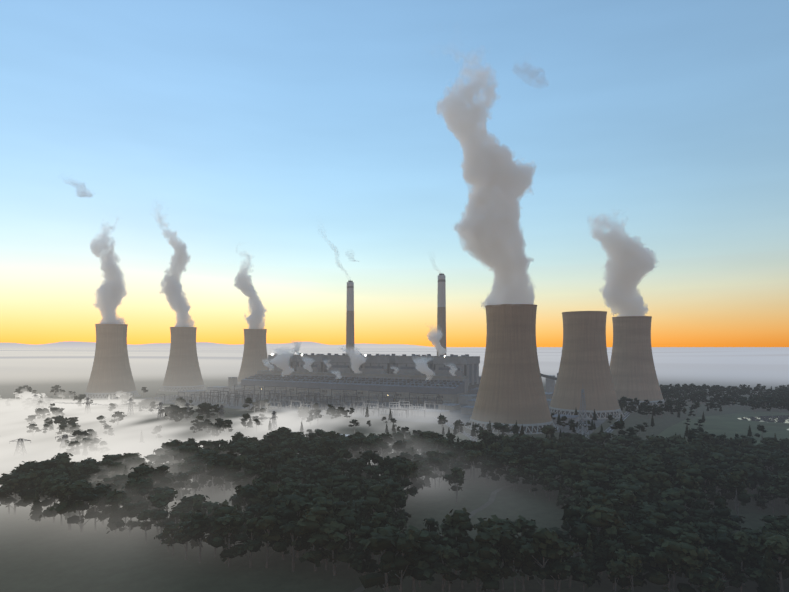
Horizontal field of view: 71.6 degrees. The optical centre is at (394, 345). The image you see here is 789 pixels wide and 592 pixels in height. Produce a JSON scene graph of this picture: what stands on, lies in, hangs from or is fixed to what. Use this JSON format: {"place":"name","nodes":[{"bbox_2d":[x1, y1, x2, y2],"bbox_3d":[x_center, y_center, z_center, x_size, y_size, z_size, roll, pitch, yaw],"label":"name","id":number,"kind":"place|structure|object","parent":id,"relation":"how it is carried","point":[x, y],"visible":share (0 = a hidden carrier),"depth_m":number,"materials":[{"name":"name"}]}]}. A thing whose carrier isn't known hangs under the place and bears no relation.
{"place":"outdoors","nodes":[
{"label":"outdoors","id":0,"kind":"place"},
{"bbox_2d":[0,341,484,347],"bbox_3d":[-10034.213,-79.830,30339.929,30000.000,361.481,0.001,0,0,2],"label":"distant hills","id":1,"kind":"structure","parent":0,"point":[70,344],"depth_m":30347.37,"materials":[{"name":"grey"}]},
{"bbox_2d":[0,411,632,457],"bbox_3d":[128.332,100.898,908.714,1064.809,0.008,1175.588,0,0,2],"label":"roads","id":2,"kind":"structure","parent":0,"point":[610,430],"depth_m":518.01,"materials":[{"name":"grey asphalt"}]},
{"bbox_2d":[133,391,606,434],"bbox_3d":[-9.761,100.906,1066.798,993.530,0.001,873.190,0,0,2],"label":"plant yard ground","id":3,"kind":"structure","parent":0,"point":[453,416],"depth_m":882.41,"materials":[{"name":"grey concrete"}]},
{"bbox_2d":[237,329,268,385],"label":"cooling tower","id":4,"kind":"structure","parent":3,"relation":"on","point":[254,353],"depth_m":1373.42,"materials":[{"name":"concrete"}]},
{"bbox_2d":[156,385,450,417],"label":"electrical substation","id":5,"kind":"object","parent":3,"relation":"on","point":[356,399],"visible":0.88,"depth_m":965.10,"materials":[{"name":"grey metal"}]},
{"bbox_2d":[346,280,354,354],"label":"chimney stack","id":6,"kind":"object","parent":3,"relation":"on","point":[350,317],"visible":0.67,"depth_m":1274.98,"materials":[{"name":"concrete"}]},
{"bbox_2d":[232,353,480,403],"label":"power station building","id":7,"kind":"structure","parent":3,"relation":"on","point":[443,383],"depth_m":1076.05,"materials":[{"name":"metal"}]},
{"bbox_2d":[178,373,579,423],"bbox_3d":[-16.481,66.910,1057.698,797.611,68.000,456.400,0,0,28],"label":"ancillary plant buildings","id":8,"kind":"structure","parent":3,"relation":"on","point":[550,386],"depth_m":889.00,"materials":[{"name":"concrete"}]},
{"bbox_2d":[437,273,445,355],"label":"chimney stack","id":9,"kind":"object","parent":3,"relation":"on","point":[441,309],"visible":0.48,"depth_m":1150.96,"materials":[{"name":"concrete"}]},
{"bbox_2d":[465,304,557,434],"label":"cooling tower","id":10,"kind":"structure","parent":3,"relation":"on","point":[511,391],"depth_m":649.61,"materials":[{"name":"concrete"}]},
{"bbox_2d":[549,311,625,418],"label":"cooling tower","id":11,"kind":"structure","parent":3,"relation":"on","point":[584,364],"depth_m":780.50,"materials":[{"name":"concrete"}]},
{"bbox_2d":[609,316,664,407],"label":"cooling tower","id":12,"kind":"structure","parent":3,"relation":"on","point":[632,370],"depth_m":914.33,"materials":[{"name":"concrete"}]},
{"bbox_2d":[0,347,788,591],"bbox_3d":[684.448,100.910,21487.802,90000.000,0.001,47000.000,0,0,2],"label":"ground","id":13,"kind":"structure","parent":0,"point":[45,554],"depth_m":381.87,"materials":[{"name":"green plant"}]},
{"bbox_2d":[84,324,139,398],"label":"cooling tower","id":14,"kind":"structure","parent":13,"relation":"on","point":[111,371],"depth_m":1062.91,"materials":[{"name":"concrete"}]},
{"bbox_2d":[0,393,321,455],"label":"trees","id":15,"kind":"object","parent":13,"relation":"on","point":[273,417],"visible":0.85,"depth_m":712.48,"materials":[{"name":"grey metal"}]},
{"bbox_2d":[159,327,206,391],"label":"cooling tower","id":16,"kind":"structure","parent":13,"relation":"on","point":[183,372],"depth_m":1235.14,"materials":[{"name":"concrete"}]},
{"bbox_2d":[0,425,788,591],"bbox_3d":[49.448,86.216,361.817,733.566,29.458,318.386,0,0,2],"label":"forest trees","id":17,"kind":"object","parent":13,"relation":"on","point":[289,486],"visible":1,"depth_m":292.16,"materials":[{"name":"green plant"}]},
{"bbox_2d":[0,383,788,448],"bbox_3d":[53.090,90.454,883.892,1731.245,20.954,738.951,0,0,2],"label":"park trees","id":18,"kind":"object","parent":13,"relation":"on","point":[778,397],"visible":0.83,"depth_m":756.55,"materials":[{"name":"green plant"}]},
{"bbox_2d":[577,389,588,438],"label":"lattice mast","id":19,"kind":"object","parent":13,"relation":"on","point":[582,412],"visible":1,"depth_m":594.53,"materials":[{"name":"grey metal"}]},
{"bbox_2d":[0,0,788,380],"label":"sky","id":20,"kind":"structure","parent":0,"point":[222,169],"materials":[{"name":"blue"}]},
{"bbox_2d":[352,479,525,591],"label":"dirt track path","id":21,"kind":"structure","parent":0,"point":[472,513],"depth_m":348.13,"materials":[{"name":"soil"}]},
{"bbox_2d":[363,412,788,452],"bbox_3d":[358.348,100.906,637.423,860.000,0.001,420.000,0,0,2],"label":"lawn field","id":22,"kind":"structure","parent":0,"point":[729,425],"depth_m":676.83,"materials":[{"name":"green plant"}]},
{"bbox_2d":[760,423,788,424],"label":"road","id":23,"kind":"structure","parent":22,"relation":"on","point":[775,424],"depth_m":695.75,"materials":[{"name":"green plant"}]},
{"bbox_2d":[737,415,788,429],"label":"parked cars","id":24,"kind":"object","parent":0,"point":[780,418],"depth_m":760.67,"materials":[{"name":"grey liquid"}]}
]}

